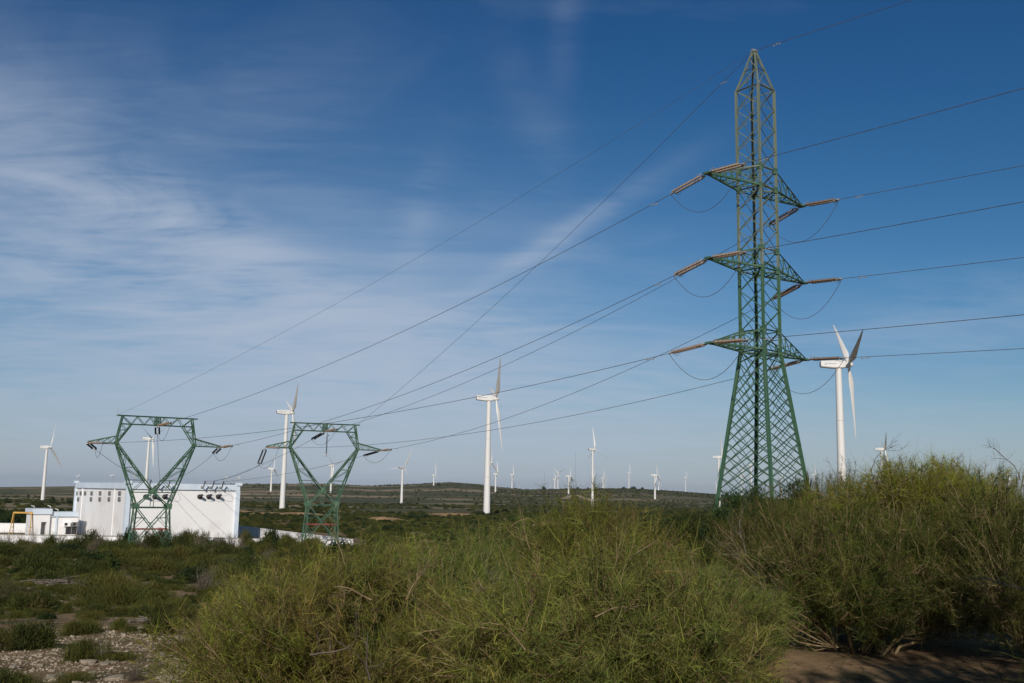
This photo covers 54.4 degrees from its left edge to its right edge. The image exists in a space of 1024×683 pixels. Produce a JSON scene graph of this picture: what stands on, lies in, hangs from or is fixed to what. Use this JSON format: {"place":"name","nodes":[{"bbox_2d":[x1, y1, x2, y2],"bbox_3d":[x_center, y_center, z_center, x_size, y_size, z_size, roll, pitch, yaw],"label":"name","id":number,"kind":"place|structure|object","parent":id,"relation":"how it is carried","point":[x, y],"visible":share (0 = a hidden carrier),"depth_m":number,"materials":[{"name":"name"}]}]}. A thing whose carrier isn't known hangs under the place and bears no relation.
{"place":"outdoors","nodes":[
{"label":"outdoors","id":0,"kind":"place"},
{"bbox_2d":[25,505,78,534],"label":"service building","id":1,"kind":"structure","parent":0,"point":[59,522],"depth_m":178.85,"materials":[{"name":"concrete"}]},
{"bbox_2d":[0,482,1023,682],"bbox_3d":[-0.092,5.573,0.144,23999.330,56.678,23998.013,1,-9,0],"label":"ground","id":2,"kind":"structure","parent":0,"point":[964,660],"depth_m":13.82,"materials":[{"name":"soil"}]},
{"bbox_2d":[0,541,20,558],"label":"dark shrub","id":3,"kind":"object","parent":2,"relation":"on","point":[6,550],"visible":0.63,"depth_m":93.39,"materials":[{"name":"green plant"}]},
{"bbox_2d":[0,513,23,522],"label":"mastic bush","id":4,"kind":"object","parent":2,"relation":"on","point":[6,519],"visible":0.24,"depth_m":215.84,"materials":[{"name":"green plant"}]},
{"bbox_2d":[0,523,25,532],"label":"perimeter wall","id":5,"kind":"structure","parent":2,"relation":"on","point":[6,527],"depth_m":192.37,"materials":[{"name":"white concrete"}]},
{"bbox_2d":[0,614,61,651],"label":"dark shrub","id":6,"kind":"object","parent":2,"relation":"on","point":[19,638],"visible":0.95,"depth_m":17.73,"materials":[{"name":"green plant"}]},
{"bbox_2d":[7,548,57,571],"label":"dark shrub","id":7,"kind":"object","parent":2,"relation":"on","point":[22,561],"visible":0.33,"depth_m":75.05,"materials":[{"name":"green plant"}]},
{"bbox_2d":[28,566,62,585],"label":"dark shrub","id":8,"kind":"object","parent":2,"relation":"on","point":[42,575],"visible":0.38,"depth_m":55.92,"materials":[{"name":"green plant"}]},
{"bbox_2d":[34,425,61,499],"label":"wind turbine","id":9,"kind":"object","parent":2,"relation":"on","point":[46,448],"visible":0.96,"depth_m":905.05,"materials":[{"name":"white paint"}]},
{"bbox_2d":[23,555,75,577],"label":"dark shrub","id":10,"kind":"object","parent":2,"relation":"on","point":[53,565],"visible":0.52,"depth_m":65.64,"materials":[{"name":"green plant"}]},
{"bbox_2d":[20,572,87,588],"bbox_3d":[-24.191,12.830,53.345,4.480,1.294,2.530,1,-9,0],"label":"dead branch pile","id":11,"kind":"object","parent":2,"relation":"on","point":[50,582],"visible":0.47,"depth_m":53.22,"materials":[{"name":"brown wood"}]},
{"bbox_2d":[49,542,81,553],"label":"mastic shrub","id":12,"kind":"object","parent":2,"relation":"on","point":[72,546],"visible":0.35,"depth_m":113.52,"materials":[{"name":"green plant"}]},
{"bbox_2d":[51,583,89,595],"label":"olive shrub","id":13,"kind":"object","parent":2,"relation":"on","point":[63,589],"visible":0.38,"depth_m":48.23,"materials":[{"name":"green plant"}]},
{"bbox_2d":[56,534,86,549],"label":"dark shrub","id":14,"kind":"object","parent":2,"relation":"on","point":[79,540],"visible":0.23,"depth_m":123.43,"materials":[{"name":"green plant"}]},
{"bbox_2d":[50,670,97,682],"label":"olive shrub","id":15,"kind":"object","parent":2,"relation":"on","point":[77,675],"visible":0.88,"depth_m":12.23,"materials":[{"name":"green plant"}]},
{"bbox_2d":[55,559,101,576],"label":"dark shrub","id":16,"kind":"object","parent":2,"relation":"on","point":[82,569],"visible":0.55,"depth_m":62.31,"materials":[{"name":"green plant"}]},
{"bbox_2d":[57,634,113,662],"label":"olive shrub","id":17,"kind":"object","parent":2,"relation":"on","point":[82,649],"visible":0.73,"depth_m":14.78,"materials":[{"name":"green plant"}]},
{"bbox_2d":[75,555,114,571],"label":"dark shrub","id":18,"kind":"object","parent":2,"relation":"on","point":[104,564],"visible":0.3,"depth_m":68.78,"materials":[{"name":"green plant"}]},
{"bbox_2d":[85,526,105,550],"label":"thorn shrub","id":19,"kind":"object","parent":2,"relation":"on","point":[96,542],"visible":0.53,"depth_m":130.32,"materials":[{"name":"grey plant"}]},
{"bbox_2d":[0,562,195,682],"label":"gravel","id":20,"kind":"structure","parent":2,"relation":"on","point":[122,635],"depth_m":16.34,"materials":[{"name":"grey gravel"}]},
{"bbox_2d":[75,549,123,570],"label":"mastic shrub","id":21,"kind":"object","parent":2,"relation":"on","point":[95,556],"visible":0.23,"depth_m":71.16,"materials":[{"name":"green plant"}]},
{"bbox_2d":[62,569,158,601],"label":"olive shrub","id":22,"kind":"object","parent":2,"relation":"on","point":[104,578],"visible":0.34,"depth_m":43.30,"materials":[{"name":"green plant"}]},
{"bbox_2d":[91,548,138,566],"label":"olive shrub","id":23,"kind":"object","parent":2,"relation":"on","point":[113,551],"visible":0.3,"depth_m":82.28,"materials":[{"name":"green plant"}]},
{"bbox_2d":[83,579,148,606],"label":"olive shrub","id":24,"kind":"object","parent":2,"relation":"on","point":[118,594],"visible":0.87,"depth_m":38.75,"materials":[{"name":"green plant"}]},
{"bbox_2d":[101,540,135,553],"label":"dark shrub","id":25,"kind":"object","parent":2,"relation":"on","point":[116,545],"visible":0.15,"depth_m":101.98,"materials":[{"name":"green plant"}]},
{"bbox_2d":[107,615,129,630],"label":"olive shrub","id":26,"kind":"object","parent":2,"relation":"on","point":[118,624],"visible":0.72,"depth_m":23.29,"materials":[{"name":"green plant"}]},
{"bbox_2d":[142,529,162,548],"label":"dark shrub","id":27,"kind":"object","parent":2,"relation":"on","point":[151,541],"visible":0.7,"depth_m":128.46,"materials":[{"name":"green plant"}]},
{"bbox_2d":[88,414,219,546],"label":"cat head pylon","id":28,"kind":"object","parent":2,"relation":"on","point":[153,491],"visible":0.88,"depth_m":131.94,"materials":[{"name":"green metal"}]},
{"bbox_2d":[124,553,183,574],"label":"olive shrub","id":29,"kind":"object","parent":2,"relation":"on","point":[157,563],"visible":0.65,"depth_m":64.72,"materials":[{"name":"green plant"}]},
{"bbox_2d":[143,427,165,482],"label":"wind turbine","id":30,"kind":"object","parent":2,"relation":"on","point":[147,457],"visible":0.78,"depth_m":905.79,"materials":[{"name":"white paint"}]},
{"bbox_2d":[132,587,178,603],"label":"olive shrub","id":31,"kind":"object","parent":2,"relation":"on","point":[154,593],"visible":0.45,"depth_m":42.08,"materials":[{"name":"green plant"}]},
{"bbox_2d":[73,474,241,537],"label":"substation building","id":32,"kind":"structure","parent":2,"relation":"on","point":[213,508],"depth_m":171.00,"materials":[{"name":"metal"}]},
{"bbox_2d":[151,574,189,589],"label":"dark shrub","id":33,"kind":"object","parent":2,"relation":"on","point":[167,580],"visible":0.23,"depth_m":52.36,"materials":[{"name":"green plant"}]},
{"bbox_2d":[0,534,349,546],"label":"perimeter wall","id":34,"kind":"structure","parent":2,"relation":"on","point":[114,537],"depth_m":149.80,"materials":[{"name":"white concrete"}]},
{"bbox_2d":[156,542,200,558],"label":"olive shrub","id":35,"kind":"object","parent":2,"relation":"on","point":[179,551],"visible":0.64,"depth_m":99.78,"materials":[{"name":"green plant"}]},
{"bbox_2d":[171,565,208,583],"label":"mastic shrub","id":36,"kind":"object","parent":2,"relation":"on","point":[192,571],"visible":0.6,"depth_m":55.82,"materials":[{"name":"green plant"}]},
{"bbox_2d":[191,556,216,577],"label":"dark shrub","id":37,"kind":"object","parent":2,"relation":"on","point":[208,563],"visible":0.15,"depth_m":62.76,"materials":[{"name":"green plant"}]},
{"bbox_2d":[181,565,230,591],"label":"thorn shrub","id":38,"kind":"object","parent":2,"relation":"on","point":[204,585],"visible":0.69,"depth_m":48.52,"materials":[{"name":"brown plant"}]},
{"bbox_2d":[209,560,244,583],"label":"olive shrub","id":39,"kind":"object","parent":2,"relation":"on","point":[227,566],"visible":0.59,"depth_m":57.29,"materials":[{"name":"green plant"}]},
{"bbox_2d":[204,542,249,556],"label":"dark shrub","id":40,"kind":"object","parent":2,"relation":"on","point":[222,549],"visible":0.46,"depth_m":107.58,"materials":[{"name":"green plant"}]},
{"bbox_2d":[212,557,272,579],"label":"dark shrub","id":41,"kind":"object","parent":2,"relation":"on","point":[243,565],"visible":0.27,"depth_m":60.63,"materials":[{"name":"green plant"}]},
{"bbox_2d":[219,552,267,568],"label":"dark shrub","id":42,"kind":"object","parent":2,"relation":"on","point":[250,557],"visible":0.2,"depth_m":80.33,"materials":[{"name":"green plant"}]},
{"bbox_2d":[169,545,353,678],"bbox_3d":[-2.455,2.945,10.270,2.029,1.825,2.233,-1,-9,15],"label":"broom bush","id":43,"kind":"object","parent":2,"relation":"on","point":[246,581],"visible":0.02,"depth_m":10.25,"materials":[{"name":"green plant"}]},
{"bbox_2d":[263,525,281,543],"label":"mastic shrub","id":44,"kind":"object","parent":2,"relation":"on","point":[272,534],"visible":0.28,"depth_m":132.75,"materials":[{"name":"green plant"}]},
{"bbox_2d":[257,555,312,575],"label":"olive shrub","id":45,"kind":"object","parent":2,"relation":"on","point":[281,562],"visible":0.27,"depth_m":68.86,"materials":[{"name":"green plant"}]},
{"bbox_2d":[276,534,295,551],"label":"olive shrub","id":46,"kind":"object","parent":2,"relation":"on","point":[288,539],"visible":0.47,"depth_m":126.84,"materials":[{"name":"green plant"}]},
{"bbox_2d":[276,386,297,508],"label":"wind turbine","id":47,"kind":"object","parent":2,"relation":"on","point":[286,413],"visible":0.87,"depth_m":595.92,"materials":[{"name":"white paint"}]},
{"bbox_2d":[96,509,483,682],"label":"broom bush","id":48,"kind":"object","parent":2,"relation":"on","point":[326,631],"visible":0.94,"depth_m":7.53,"materials":[{"name":"green plant"}]},
{"bbox_2d":[238,525,352,544],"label":"perimeter wall","id":49,"kind":"structure","parent":2,"relation":"on","point":[256,532],"depth_m":183.85,"materials":[{"name":"white concrete"}]},
{"bbox_2d":[294,536,325,552],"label":"olive shrub","id":50,"kind":"object","parent":2,"relation":"on","point":[312,541],"visible":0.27,"depth_m":116.97,"materials":[{"name":"green plant"}]},
{"bbox_2d":[266,422,380,542],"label":"cat head pylon","id":51,"kind":"object","parent":2,"relation":"on","point":[293,453],"visible":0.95,"depth_m":147.05,"materials":[{"name":"green metal"}]},
{"bbox_2d":[324,539,352,555],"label":"mastic shrub","id":52,"kind":"object","parent":2,"relation":"on","point":[335,549],"visible":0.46,"depth_m":108.34,"materials":[{"name":"green plant"}]},
{"bbox_2d":[307,508,476,593],"bbox_3d":[-1.631,3.414,13.264,3.102,2.367,2.818,0,-9,5],"label":"broom bush","id":53,"kind":"object","parent":2,"relation":"on","point":[382,545],"visible":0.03,"depth_m":13.22,"materials":[{"name":"green plant"}]},
{"bbox_2d":[349,514,591,682],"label":"broom bush","id":54,"kind":"object","parent":2,"relation":"on","point":[443,567],"visible":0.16,"depth_m":9.41,"materials":[{"name":"green plant"}]},
{"bbox_2d":[476,357,502,513],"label":"wind turbine","id":55,"kind":"object","parent":2,"relation":"on","point":[486,502],"visible":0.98,"depth_m":465.63,"materials":[{"name":"white paint"}]},
{"bbox_2d":[410,507,570,582],"bbox_3d":[-0.169,3.616,14.293,3.747,2.604,3.994,-6,-11,38],"label":"broom bush","id":56,"kind":"object","parent":2,"relation":"on","point":[482,542],"visible":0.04,"depth_m":13.99,"materials":[{"name":"green plant"}]},
{"bbox_2d":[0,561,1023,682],"bbox_3d":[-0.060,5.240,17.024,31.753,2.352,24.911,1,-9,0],"label":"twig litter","id":57,"kind":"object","parent":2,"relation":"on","point":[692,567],"visible":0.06,"depth_m":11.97,"materials":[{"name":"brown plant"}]},
{"bbox_2d":[370,509,799,682],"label":"broom bush","id":58,"kind":"object","parent":2,"relation":"on","point":[604,631],"visible":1,"depth_m":6.70,"materials":[{"name":"green plant"}]},
{"bbox_2d":[588,431,608,505],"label":"wind turbine","id":59,"kind":"object","parent":2,"relation":"on","point":[592,454],"visible":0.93,"depth_m":1144.54,"materials":[{"name":"white paint"}]},
{"bbox_2d":[491,453,722,624],"bbox_3d":[0.570,2.693,11.272,3.898,2.914,2.930,8,-11,-40],"label":"broom bush","id":60,"kind":"object","parent":2,"relation":"on","point":[567,529],"visible":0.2,"depth_m":11.37,"materials":[{"name":"green plant"}]},
{"bbox_2d":[665,516,706,547],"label":"dark shrub","id":61,"kind":"object","parent":2,"relation":"on","point":[692,528],"visible":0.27,"depth_m":39.86,"materials":[{"name":"green plant"}]},
{"bbox_2d":[663,513,709,539],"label":"juniper bush","id":62,"kind":"object","parent":2,"relation":"on","point":[690,517],"visible":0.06,"depth_m":43.93,"materials":[{"name":"green plant"}]},
{"bbox_2d":[687,538,731,563],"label":"dark shrub","id":63,"kind":"object","parent":2,"relation":"on","point":[706,552],"visible":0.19,"depth_m":26.16,"materials":[{"name":"green plant"}]},
{"bbox_2d":[613,542,809,674],"bbox_3d":[1.773,2.743,10.000,2.556,1.493,2.607,3,-9,-15],"label":"broom bush","id":64,"kind":"object","parent":2,"relation":"on","point":[761,615],"visible":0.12,"depth_m":9.53,"materials":[{"name":"green plant"}]},
{"bbox_2d":[694,505,746,546],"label":"juniper bush","id":65,"kind":"object","parent":2,"relation":"on","point":[724,513],"visible":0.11,"depth_m":33.74,"materials":[{"name":"green plant"}]},
{"bbox_2d":[696,514,745,550],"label":"dark shrub","id":66,"kind":"object","parent":2,"relation":"on","point":[708,536],"visible":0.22,"depth_m":32.08,"materials":[{"name":"green plant"}]},
{"bbox_2d":[710,489,751,519],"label":"juniper bush","id":67,"kind":"object","parent":2,"relation":"on","point":[734,502],"visible":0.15,"depth_m":38.03,"materials":[{"name":"green plant"}]},
{"bbox_2d":[738,483,766,513],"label":"juniper bush","id":68,"kind":"object","parent":2,"relation":"on","point":[750,495],"visible":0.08,"depth_m":42.04,"materials":[{"name":"green plant"}]},
{"bbox_2d":[702,49,809,509],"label":"lattice pylon","id":69,"kind":"object","parent":2,"relation":"on","point":[763,352],"visible":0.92,"depth_m":80.37,"materials":[{"name":"green metal"}]},
{"bbox_2d":[118,53,749,414],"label":"earth wire","id":70,"kind":"object","parent":69,"relation":"attached to","point":[465,229],"visible":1,"depth_m":98.90,"materials":[{"name":"grey metal"}]},
{"bbox_2d":[667,341,706,355],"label":"insulator string set","id":71,"kind":"object","parent":69,"relation":"attached to","point":[687,348],"visible":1,"depth_m":76.84,"materials":[{"name":"ceramic"}]},
{"bbox_2d":[108,354,665,443],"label":"power line","id":72,"kind":"object","parent":71,"relation":"attached to","point":[410,409],"visible":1,"depth_m":93.01,"materials":[{"name":"metal"}]},
{"bbox_2d":[670,173,705,194],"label":"insulator string set","id":73,"kind":"object","parent":69,"relation":"attached to","point":[689,182],"visible":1,"depth_m":78.96,"materials":[{"name":"ceramic"}]},
{"bbox_2d":[173,194,669,421],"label":"power line","id":74,"kind":"object","parent":73,"relation":"attached to","point":[453,307],"visible":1,"depth_m":95.20,"materials":[{"name":"metal"}]},
{"bbox_2d":[673,258,706,276],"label":"insulator string set","id":75,"kind":"object","parent":69,"relation":"attached to","point":[696,264],"visible":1,"depth_m":78.04,"materials":[{"name":"ceramic"}]},
{"bbox_2d":[236,276,672,444],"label":"power line","id":76,"kind":"object","parent":75,"relation":"attached to","point":[482,363],"visible":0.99,"depth_m":95.23,"materials":[{"name":"metal"}]},
{"bbox_2d":[710,163,745,172],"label":"insulator string set","id":77,"kind":"object","parent":69,"relation":"attached to","point":[727,168],"visible":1,"depth_m":76.19,"materials":[{"name":"ceramic"}]},
{"bbox_2d":[747,88,1023,162],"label":"power line","id":78,"kind":"object","parent":77,"relation":"attached to","point":[883,126],"visible":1,"depth_m":65.51,"materials":[{"name":"metal"}]},
{"bbox_2d":[711,250,746,258],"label":"insulator string set","id":79,"kind":"object","parent":69,"relation":"attached to","point":[729,254],"visible":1,"depth_m":75.14,"materials":[{"name":"ceramic"}]},
{"bbox_2d":[747,201,1023,251],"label":"power line","id":80,"kind":"object","parent":79,"relation":"attached to","point":[883,227],"visible":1,"depth_m":64.87,"materials":[{"name":"metal"}]},
{"bbox_2d":[712,338,748,343],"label":"insulator string set","id":81,"kind":"object","parent":69,"relation":"attached to","point":[725,341],"visible":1,"depth_m":74.05,"materials":[{"name":"ceramic"}]},
{"bbox_2d":[749,314,1023,340],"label":"power line","id":82,"kind":"object","parent":81,"relation":"attached to","point":[885,327],"visible":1,"depth_m":63.90,"materials":[{"name":"metal"}]},
{"bbox_2d":[768,206,799,225],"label":"insulator string set","id":83,"kind":"object","parent":69,"relation":"attached to","point":[789,213],"visible":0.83,"depth_m":87.33,"materials":[{"name":"ceramic"}]},
{"bbox_2d":[337,226,766,428],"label":"power line","id":84,"kind":"object","parent":83,"relation":"attached to","point":[556,340],"visible":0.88,"depth_m":109.28,"materials":[{"name":"metal"}]},
{"bbox_2d":[769,359,802,371],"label":"insulator string set","id":85,"kind":"object","parent":69,"relation":"attached to","point":[791,363],"visible":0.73,"depth_m":85.11,"materials":[{"name":"ceramic"}]},
{"bbox_2d":[284,371,761,448],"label":"power line","id":86,"kind":"object","parent":85,"relation":"attached to","point":[540,421],"visible":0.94,"depth_m":104.60,"materials":[{"name":"metal"}]},
{"bbox_2d":[772,283,801,299],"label":"insulator string set","id":87,"kind":"object","parent":69,"relation":"attached to","point":[789,290],"visible":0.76,"depth_m":86.31,"materials":[{"name":"ceramic"}]},
{"bbox_2d":[394,306,760,448],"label":"power line","id":88,"kind":"object","parent":87,"relation":"attached to","point":[589,386],"visible":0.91,"depth_m":108.19,"materials":[{"name":"metal"}]},
{"bbox_2d":[700,475,880,600],"bbox_3d":[3.968,2.951,14.161,2.580,2.183,2.452,0,-9,8],"label":"broom bush","id":89,"kind":"object","parent":2,"relation":"on","point":[748,528],"visible":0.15,"depth_m":14.06,"materials":[{"name":"green plant"}]},
{"bbox_2d":[777,474,814,511],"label":"juniper bush","id":90,"kind":"object","parent":2,"relation":"on","point":[793,484],"visible":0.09,"depth_m":40.06,"materials":[{"name":"green plant"}]},
{"bbox_2d":[752,452,875,536],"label":"broom bush","id":91,"kind":"object","parent":2,"relation":"on","point":[805,490],"visible":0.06,"depth_m":17.21,"materials":[{"name":"green plant"}]},
{"bbox_2d":[820,325,862,488],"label":"wind turbine","id":92,"kind":"object","parent":2,"relation":"on","point":[847,363],"visible":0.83,"depth_m":338.58,"materials":[{"name":"white paint"}]},
{"bbox_2d":[703,469,993,657],"bbox_3d":[3.832,2.574,11.445,4.042,2.233,3.247,4,-9,-17],"label":"broom bush","id":93,"kind":"object","parent":2,"relation":"on","point":[845,577],"visible":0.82,"depth_m":10.94,"materials":[{"name":"green plant"}]},
{"bbox_2d":[789,433,1010,616],"bbox_3d":[5.920,2.788,14.845,3.096,2.825,3.222,8,-11,-40],"label":"broom bush","id":94,"kind":"object","parent":2,"relation":"on","point":[890,482],"visible":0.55,"depth_m":14.53,"materials":[{"name":"green plant"}]},
{"bbox_2d":[906,442,1023,563],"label":"broom bush","id":95,"kind":"object","parent":2,"relation":"on","point":[990,480],"visible":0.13,"depth_m":15.83,"materials":[{"name":"green plant"}]},
{"bbox_2d":[925,436,1023,662],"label":"broom bush","id":96,"kind":"object","parent":2,"relation":"on","point":[998,581],"visible":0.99,"depth_m":10.40,"materials":[{"name":"green plant"}]},
{"bbox_2d":[925,528,1023,682],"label":"broom bush","id":97,"kind":"object","parent":2,"relation":"on","point":[1018,657],"visible":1,"depth_m":4.99,"materials":[{"name":"beige plant"}]},
{"bbox_2d":[0,0,1023,497],"label":"sky","id":98,"kind":"structure","parent":0,"point":[185,185],"materials":[{"name":"blue"}]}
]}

